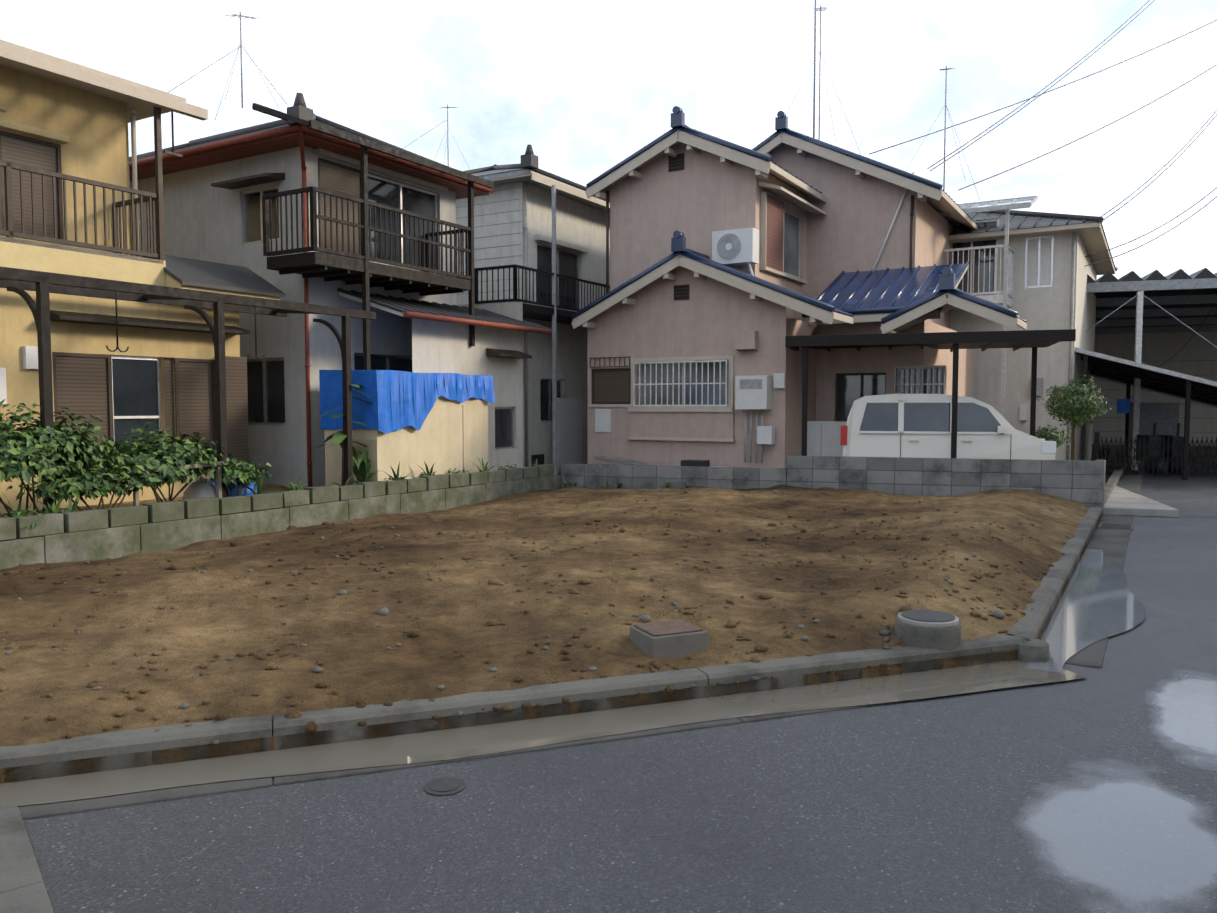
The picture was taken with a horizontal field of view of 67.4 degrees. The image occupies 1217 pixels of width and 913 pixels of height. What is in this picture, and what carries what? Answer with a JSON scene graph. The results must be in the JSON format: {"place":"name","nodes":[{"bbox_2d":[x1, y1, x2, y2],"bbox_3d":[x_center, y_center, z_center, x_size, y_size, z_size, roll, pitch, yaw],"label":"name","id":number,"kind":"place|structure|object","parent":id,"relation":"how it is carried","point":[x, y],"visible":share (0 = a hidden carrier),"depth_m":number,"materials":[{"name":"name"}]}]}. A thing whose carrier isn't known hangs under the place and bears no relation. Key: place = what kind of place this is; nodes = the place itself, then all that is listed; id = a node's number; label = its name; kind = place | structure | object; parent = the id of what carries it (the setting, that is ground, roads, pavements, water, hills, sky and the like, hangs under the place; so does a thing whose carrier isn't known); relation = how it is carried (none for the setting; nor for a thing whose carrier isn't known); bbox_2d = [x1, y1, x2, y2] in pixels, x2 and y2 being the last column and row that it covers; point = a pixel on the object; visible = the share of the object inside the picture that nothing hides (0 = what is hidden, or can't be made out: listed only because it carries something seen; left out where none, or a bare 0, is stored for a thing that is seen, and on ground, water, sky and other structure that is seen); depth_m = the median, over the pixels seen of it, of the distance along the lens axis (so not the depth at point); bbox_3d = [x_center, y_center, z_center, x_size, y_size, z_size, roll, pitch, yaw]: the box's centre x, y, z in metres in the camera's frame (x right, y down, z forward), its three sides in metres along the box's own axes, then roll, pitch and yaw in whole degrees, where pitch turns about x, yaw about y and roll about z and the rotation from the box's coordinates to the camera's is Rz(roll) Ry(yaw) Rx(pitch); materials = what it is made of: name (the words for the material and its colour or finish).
{"place":"outdoors","nodes":[
{"label":"outdoors","id":0,"kind":"place"},
{"bbox_2d":[0,0,1216,278],"label":"sky","id":1,"kind":"structure","parent":0,"point":[587,84],"materials":[{"name":"white"}]},
{"bbox_2d":[23,444,1216,912],"bbox_3d":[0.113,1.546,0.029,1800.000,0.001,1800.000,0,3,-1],"label":"road","id":2,"kind":"structure","parent":0,"point":[1093,790],"depth_m":3.42,"materials":[{"name":"grey asphalt"}]},
{"bbox_2d":[0,783,53,912],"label":"concrete pavement","id":3,"kind":"structure","parent":2,"relation":"on","point":[22,888],"depth_m":3.00,"materials":[{"name":"concrete"}]},
{"bbox_2d":[0,39,285,513],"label":"yellow house","id":4,"kind":"structure","parent":2,"relation":"on","point":[68,206],"depth_m":11.13,"materials":[{"name":"paint"}]},
{"bbox_2d":[0,464,560,569],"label":"wall planter","id":5,"kind":"object","parent":2,"relation":"on","point":[116,531],"visible":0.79,"depth_m":9.87,"materials":[{"name":"concrete"}]},
{"bbox_2d":[0,399,273,514],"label":"garden shrub","id":6,"kind":"object","parent":5,"relation":"on","point":[71,461],"visible":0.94,"depth_m":8.94,"materials":[{"name":"green plant"}]},
{"bbox_2d":[0,266,375,512],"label":"pergola","id":7,"kind":"object","parent":5,"relation":"on","point":[43,285],"visible":0.98,"depth_m":10.24,"materials":[{"name":"wood"}]},
{"bbox_2d":[126,461,256,505],"bbox_3d":[-4.601,0.388,10.340,0.983,0.678,2.059,0,3,-1],"label":"garden tarp bundle","id":8,"kind":"object","parent":5,"relation":"on","point":[200,488],"visible":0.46,"depth_m":10.34,"materials":[{"name":"plastic"}]},
{"bbox_2d":[1,456,690,529],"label":"planter weeds","id":9,"kind":"object","parent":5,"relation":"on","point":[54,508],"visible":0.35,"depth_m":10.74,"materials":[{"name":"green plant"}]},
{"bbox_2d":[314,373,378,485],"bbox_3d":[-3.386,-0.294,12.089,0.964,1.609,0.834,3,4,38],"label":"broadleaf plant","id":10,"kind":"object","parent":5,"relation":"on","point":[361,467],"visible":0.56,"depth_m":12.08,"materials":[{"name":"green plant"}]},
{"bbox_2d":[129,93,551,486],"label":"grey house","id":11,"kind":"structure","parent":2,"relation":"on","point":[299,202],"depth_m":13.65,"materials":[{"name":"paint"}]},
{"bbox_2d":[424,777,465,795],"bbox_3d":[-0.664,1.336,3.701,0.170,0.009,0.170,0,3,-1],"label":"valve cover","id":12,"kind":"object","parent":2,"relation":"on","point":[445,786],"visible":1,"depth_m":3.69,"materials":[{"name":"metal"}]},
{"bbox_2d":[0,634,1026,819],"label":"kerb","id":13,"kind":"structure","parent":2,"relation":"on","point":[89,748],"depth_m":4.23,"materials":[{"name":"concrete"}]},
{"bbox_2d":[456,144,609,474],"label":"house","id":14,"kind":"structure","parent":2,"relation":"on","point":[540,244],"depth_m":18.48,"materials":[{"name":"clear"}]},
{"bbox_2d":[0,660,1085,807],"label":"gutter","id":15,"kind":"object","parent":2,"relation":"on","point":[448,744],"visible":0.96,"depth_m":4.26,"materials":[{"name":"grey concrete"}]},
{"bbox_2d":[0,485,1102,783],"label":"soil lot","id":16,"kind":"structure","parent":2,"relation":"on","point":[362,663],"depth_m":6.10,"materials":[{"name":"brown soil"}]},
{"bbox_2d":[0,487,1081,762],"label":"scattered pebbles","id":17,"kind":"object","parent":16,"relation":"on","point":[312,725],"visible":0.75,"depth_m":5.88,"materials":[{"name":"stone"}]},
{"bbox_2d":[630,620,707,658],"bbox_3d":[0.347,1.093,5.285,0.360,0.218,0.300,-1,4,-24],"label":"utility box","id":18,"kind":"object","parent":16,"relation":"on","point":[675,639],"visible":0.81,"depth_m":5.17,"materials":[{"name":"concrete"}]},
{"bbox_2d":[895,610,961,650],"bbox_3d":[1.926,1.098,5.511,0.380,0.283,0.380,0,3,-1],"label":"round manhole riser","id":19,"kind":"object","parent":16,"relation":"on","point":[939,630],"visible":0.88,"depth_m":5.37,"materials":[{"name":"concrete"}]},
{"bbox_2d":[595,455,656,465],"bbox_3d":[0.487,0.141,16.017,1.506,0.279,0.350,2,4,31],"label":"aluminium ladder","id":20,"kind":"object","parent":2,"relation":"on","point":[612,459],"visible":0.54,"depth_m":16.15,"materials":[{"name":"grey metal"}]},
{"bbox_2d":[531,454,722,466],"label":"vents","id":21,"kind":"object","parent":2,"relation":"on","point":[688,462],"visible":0.06,"depth_m":15.38,"materials":[{"name":"black"}]},
{"bbox_2d":[571,0,1026,467],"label":"taupe house","id":22,"kind":"structure","parent":2,"relation":"on","point":[732,265],"depth_m":16.43,"materials":[{"name":"paint"}]},
{"bbox_2d":[215,5,979,199],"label":"antennas","id":23,"kind":"object","parent":22,"relation":"on","point":[447,107],"visible":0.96,"depth_m":20.24,"materials":[{"name":"grey metal"}]},
{"bbox_2d":[561,456,1103,506],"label":"wall","id":24,"kind":"structure","parent":2,"relation":"on","point":[1080,481],"depth_m":13.70,"materials":[{"name":"grey concrete"}]},
{"bbox_2d":[785,329,1179,516],"bbox_3d":[5.267,-0.659,15.719,6.973,2.651,4.375,1,3,18],"label":"carport","id":25,"kind":"object","parent":2,"relation":"on","point":[1121,501],"visible":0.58,"depth_m":13.99,"materials":[{"name":"brown metal"}]},
{"bbox_2d":[841,394,1055,459],"bbox_3d":[5.494,-0.209,14.989,3.182,1.635,1.651,1,3,18],"label":"van","id":26,"kind":"object","parent":25,"relation":"on","point":[904,425],"visible":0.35,"depth_m":14.44,"materials":[{"name":"beige paint"}]},
{"bbox_2d":[1035,373,1111,459],"bbox_3d":[8.265,-0.452,16.619,1.648,2.137,1.131,-1,3,-11],"label":"topiary shrub","id":27,"kind":"object","parent":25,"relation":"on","point":[1076,403],"visible":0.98,"depth_m":16.46,"materials":[{"name":"green plant"}]},
{"bbox_2d":[938,196,1117,460],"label":"cream house","id":28,"kind":"structure","parent":2,"relation":"on","point":[1030,269],"depth_m":19.67,"materials":[{"name":"paint"}]},
{"bbox_2d":[167,0,1216,367],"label":"overhead wires","id":29,"kind":"object","parent":28,"relation":"attached to","point":[1041,156],"visible":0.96,"depth_m":22.18,"materials":[{"name":"black"}]},
{"bbox_2d":[1018,639,1048,661],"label":"concrete block","id":30,"kind":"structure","parent":2,"relation":"on","point":[1035,650],"depth_m":5.47,"materials":[{"name":"concrete"}]},
{"bbox_2d":[1006,458,1142,667],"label":"kerb","id":31,"kind":"structure","parent":2,"relation":"on","point":[1112,544],"depth_m":8.83,"materials":[{"name":"concrete"}]},
{"bbox_2d":[1026,549,1145,672],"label":"puddle","id":32,"kind":"object","parent":31,"relation":"on","point":[1099,600],"visible":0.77,"depth_m":6.80,"materials":[{"name":"grey liquid"}]},
{"bbox_2d":[1098,523,1133,530],"bbox_3d":[6.452,0.888,11.599,0.380,0.022,0.500,2,4,31],"label":"drain grate","id":33,"kind":"object","parent":31,"relation":"on","point":[1116,526],"visible":0.98,"depth_m":11.52,"materials":[{"name":"metal"}]},
{"bbox_2d":[1075,347,1216,480],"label":"lean-to shelter","id":34,"kind":"object","parent":2,"relation":"on","point":[1159,420],"visible":0.6,"depth_m":21.21,"materials":[{"name":"metal"}]},
{"bbox_2d":[1086,268,1216,469],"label":"shed","id":35,"kind":"structure","parent":2,"relation":"on","point":[1155,318],"depth_m":33.93,"materials":[{"name":"white metal"}]},
{"bbox_2d":[1094,432,1216,473],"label":"accordion gate","id":36,"kind":"object","parent":2,"relation":"on","point":[1096,444],"visible":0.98,"depth_m":20.01,"materials":[{"name":"black metal"}]},
{"bbox_2d":[1096,460,1105,507],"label":"return wall","id":37,"kind":"structure","parent":0,"point":[1103,480],"depth_m":12.94,"materials":[{"name":"grey concrete"}]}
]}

